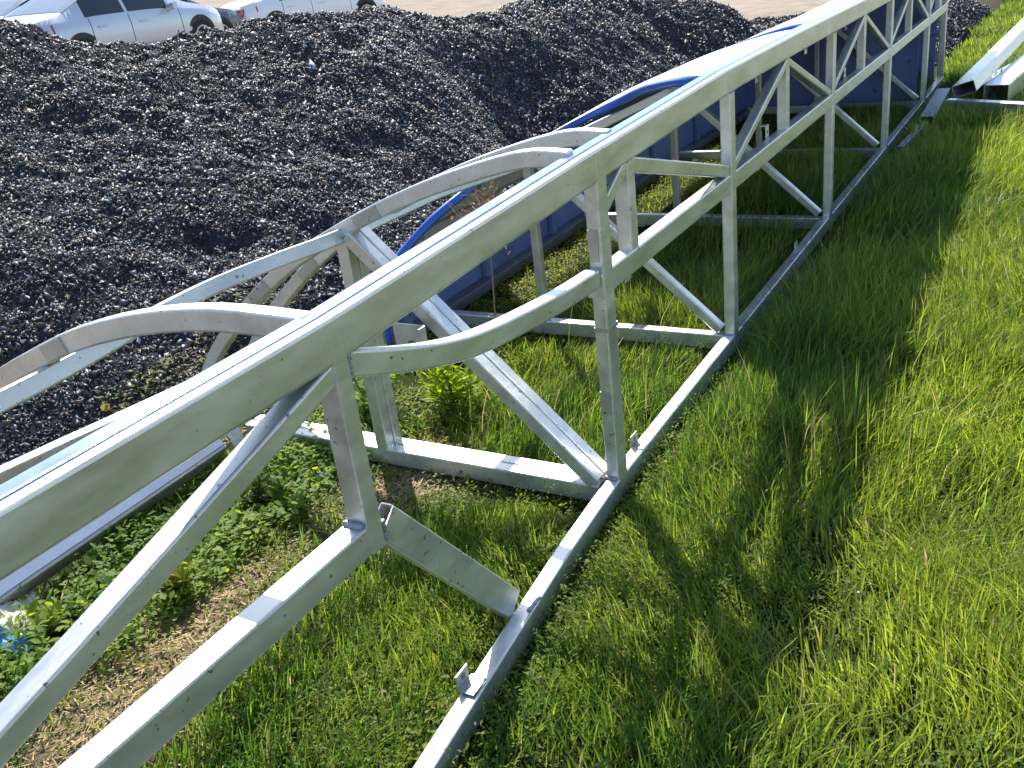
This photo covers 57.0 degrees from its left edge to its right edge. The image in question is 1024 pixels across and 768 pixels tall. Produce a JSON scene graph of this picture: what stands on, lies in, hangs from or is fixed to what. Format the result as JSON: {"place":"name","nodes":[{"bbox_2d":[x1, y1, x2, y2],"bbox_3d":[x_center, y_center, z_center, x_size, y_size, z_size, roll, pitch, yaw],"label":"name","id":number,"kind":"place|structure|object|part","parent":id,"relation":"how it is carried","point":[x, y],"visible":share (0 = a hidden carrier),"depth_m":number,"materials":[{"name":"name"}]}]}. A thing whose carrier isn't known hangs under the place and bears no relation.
{"place":"outdoors","nodes":[
{"label":"outdoors","id":0,"kind":"place"},
{"bbox_2d":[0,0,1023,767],"bbox_3d":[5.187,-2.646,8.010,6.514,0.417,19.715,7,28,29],"label":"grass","id":1,"kind":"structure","parent":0,"point":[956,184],"depth_m":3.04,"materials":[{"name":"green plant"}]},
{"bbox_2d":[538,433,1020,761],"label":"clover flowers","id":2,"kind":"object","parent":1,"relation":"on","point":[870,584],"visible":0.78,"depth_m":2.71,"materials":[{"name":"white plant"}]},
{"bbox_2d":[896,119,928,150],"bbox_3d":[3.043,-1.872,7.153,0.050,0.100,0.825,9,29,33],"label":"tube offcut","id":3,"kind":"object","parent":1,"relation":"on","point":[907,139],"visible":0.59,"depth_m":7.02,"materials":[{"name":"metal"}]},
{"bbox_2d":[919,88,949,127],"bbox_3d":[3.501,-2.290,7.803,0.110,0.130,1.034,7,28,29],"label":"tube offcut","id":4,"kind":"object","parent":1,"relation":"on","point":[940,93],"visible":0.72,"depth_m":7.78,"materials":[{"name":"metal"}]},
{"bbox_2d":[945,98,1023,115],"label":"steel tube","id":5,"kind":"object","parent":1,"relation":"on","point":[1014,105],"visible":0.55,"depth_m":7.55,"materials":[{"name":"silver metal"}]},
{"bbox_2d":[952,18,1023,97],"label":"steel tube","id":6,"kind":"object","parent":5,"relation":"on","point":[980,72],"visible":1,"depth_m":8.25,"materials":[{"name":"silver metal"}]},
{"bbox_2d":[982,64,1009,93],"bbox_3d":[4.854,-3.026,9.170,0.140,0.120,1.955,15,33,41],"label":"steel tube","id":7,"kind":"object","parent":1,"relation":"on","point":[991,78],"visible":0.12,"depth_m":8.78,"materials":[{"name":"silver metal"}]},
{"bbox_2d":[983,53,1023,100],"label":"steel tube","id":8,"kind":"object","parent":1,"relation":"on","point":[1011,75],"visible":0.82,"depth_m":8.10,"materials":[{"name":"silver metal"}]},
{"bbox_2d":[0,0,1023,767],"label":"ground","id":9,"kind":"structure","parent":0,"point":[406,380],"depth_m":2.65,"materials":[{"name":"soil"}]},
{"bbox_2d":[0,591,35,656],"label":"plastic bag","id":10,"kind":"object","parent":9,"relation":"on","point":[6,610],"visible":0.66,"depth_m":2.84,"materials":[{"name":"white plastic"}]},
{"bbox_2d":[24,597,64,637],"bbox_3d":[-1.405,0.711,2.841,0.151,0.142,0.123,7,28,29],"label":"leafy weed","id":11,"kind":"object","parent":9,"relation":"on","point":[46,614],"visible":0.69,"depth_m":2.83,"materials":[{"name":"green plant"}]},
{"bbox_2d":[155,554,192,607],"bbox_3d":[-1.055,0.620,2.914,0.153,0.161,0.120,-10,24,-5],"label":"leafy weed","id":12,"kind":"object","parent":9,"relation":"on","point":[178,577],"visible":0.61,"depth_m":2.91,"materials":[{"name":"green plant"}]},
{"bbox_2d":[6,293,514,767],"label":"dry straw","id":13,"kind":"object","parent":9,"relation":"on","point":[161,661],"visible":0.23,"depth_m":2.79,"materials":[{"name":"beige plant"}]},
{"bbox_2d":[239,465,287,508],"bbox_3d":[-0.873,0.370,3.399,0.181,0.171,0.204,2,26,20],"label":"leafy weed","id":14,"kind":"object","parent":9,"relation":"on","point":[259,492],"visible":0.72,"depth_m":3.37,"materials":[{"name":"green plant"}]},
{"bbox_2d":[352,373,403,417],"bbox_3d":[-0.578,0.019,3.926,0.242,0.302,0.319,7,28,29],"label":"leafy weed","id":15,"kind":"object","parent":9,"relation":"on","point":[362,392],"visible":0.12,"depth_m":3.93,"materials":[{"name":"green plant"}]},
{"bbox_2d":[407,361,480,415],"bbox_3d":[-0.271,-0.021,3.888,0.383,0.330,0.281,-11,25,-8],"label":"leafy weed","id":16,"kind":"object","parent":9,"relation":"on","point":[452,383],"visible":0.77,"depth_m":3.88,"materials":[{"name":"green plant"}]},
{"bbox_2d":[0,0,947,767],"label":"sign frame","id":17,"kind":"object","parent":9,"relation":"on","point":[64,498],"visible":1,"depth_m":2.75,"materials":[{"name":"metal"}]},
{"bbox_2d":[447,180,510,317],"bbox_3d":[-0.064,-0.614,4.461,0.370,0.879,0.395,-18,26,-22],"label":"dry weed","id":18,"kind":"object","parent":9,"relation":"on","point":[483,199],"visible":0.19,"depth_m":4.42,"materials":[{"name":"plant"}]},
{"bbox_2d":[0,112,1023,767],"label":"ground cover","id":19,"kind":"object","parent":9,"relation":"on","point":[304,462],"visible":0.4,"depth_m":2.79,"materials":[{"name":"green plant"}]},
{"bbox_2d":[192,0,948,19],"bbox_3d":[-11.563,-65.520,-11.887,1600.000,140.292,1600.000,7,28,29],"label":"yard","id":20,"kind":"structure","parent":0,"point":[749,9],"depth_m":39.80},
{"bbox_2d":[0,0,29,18],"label":"parked car","id":21,"kind":"object","parent":20,"relation":"on","point":[7,7],"visible":0.02,"depth_m":16.87,"materials":[{"name":"silver metal"}]},
{"bbox_3d":[-9.415,-6.793,17.088,1.434,0.302,0.654,7,28,26],"label":"rear window","id":22,"kind":"part","parent":21,"relation":"part of","materials":[{"name":"white glass"}]},
{"bbox_2d":[3,0,223,44],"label":"parked car","id":23,"kind":"object","parent":20,"relation":"on","point":[148,22],"visible":0.4,"depth_m":16.06,"materials":[{"name":"silver metal"}]},
{"bbox_3d":[-7.772,-6.317,15.724,1.434,0.302,0.654,7,28,26],"label":"rear window","id":24,"kind":"part","parent":23,"relation":"part of","materials":[{"name":"white glass"}]},
{"bbox_3d":[-6.936,-6.395,15.815,0.191,0.418,0.836,7,28,26],"label":"window","id":25,"kind":"part","parent":23,"relation":"part of","materials":[{"name":"black glass"}]},
{"bbox_3d":[-6.515,-6.790,16.583,0.196,0.453,0.931,7,28,26],"label":"window","id":26,"kind":"part","parent":23,"relation":"part of","materials":[{"name":"black glass"}]},
{"bbox_2d":[181,0,240,30],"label":"parked car","id":27,"kind":"object","parent":20,"relation":"on","point":[230,19],"visible":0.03,"depth_m":23.31,"materials":[{"name":"grey paint"}]},
{"bbox_2d":[221,0,386,20],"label":"parked car","id":28,"kind":"object","parent":20,"relation":"on","point":[247,10],"visible":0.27,"depth_m":24.60,"materials":[{"name":"white paint"}]},
{"bbox_2d":[0,0,991,465],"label":"gravel heap","id":29,"kind":"object","parent":20,"relation":"on","point":[136,176],"visible":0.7,"depth_m":6.52,"materials":[{"name":"gravel"}]},
{"bbox_2d":[100,403,109,411],"bbox_3d":[-1.811,0.105,4.202,0.039,0.025,0.038,0,25,17],"label":"dead leaf","id":30,"kind":"object","parent":29,"relation":"on","point":[103,407],"visible":1,"depth_m":4.20,"materials":[{"name":"yellow plant"}]}
]}

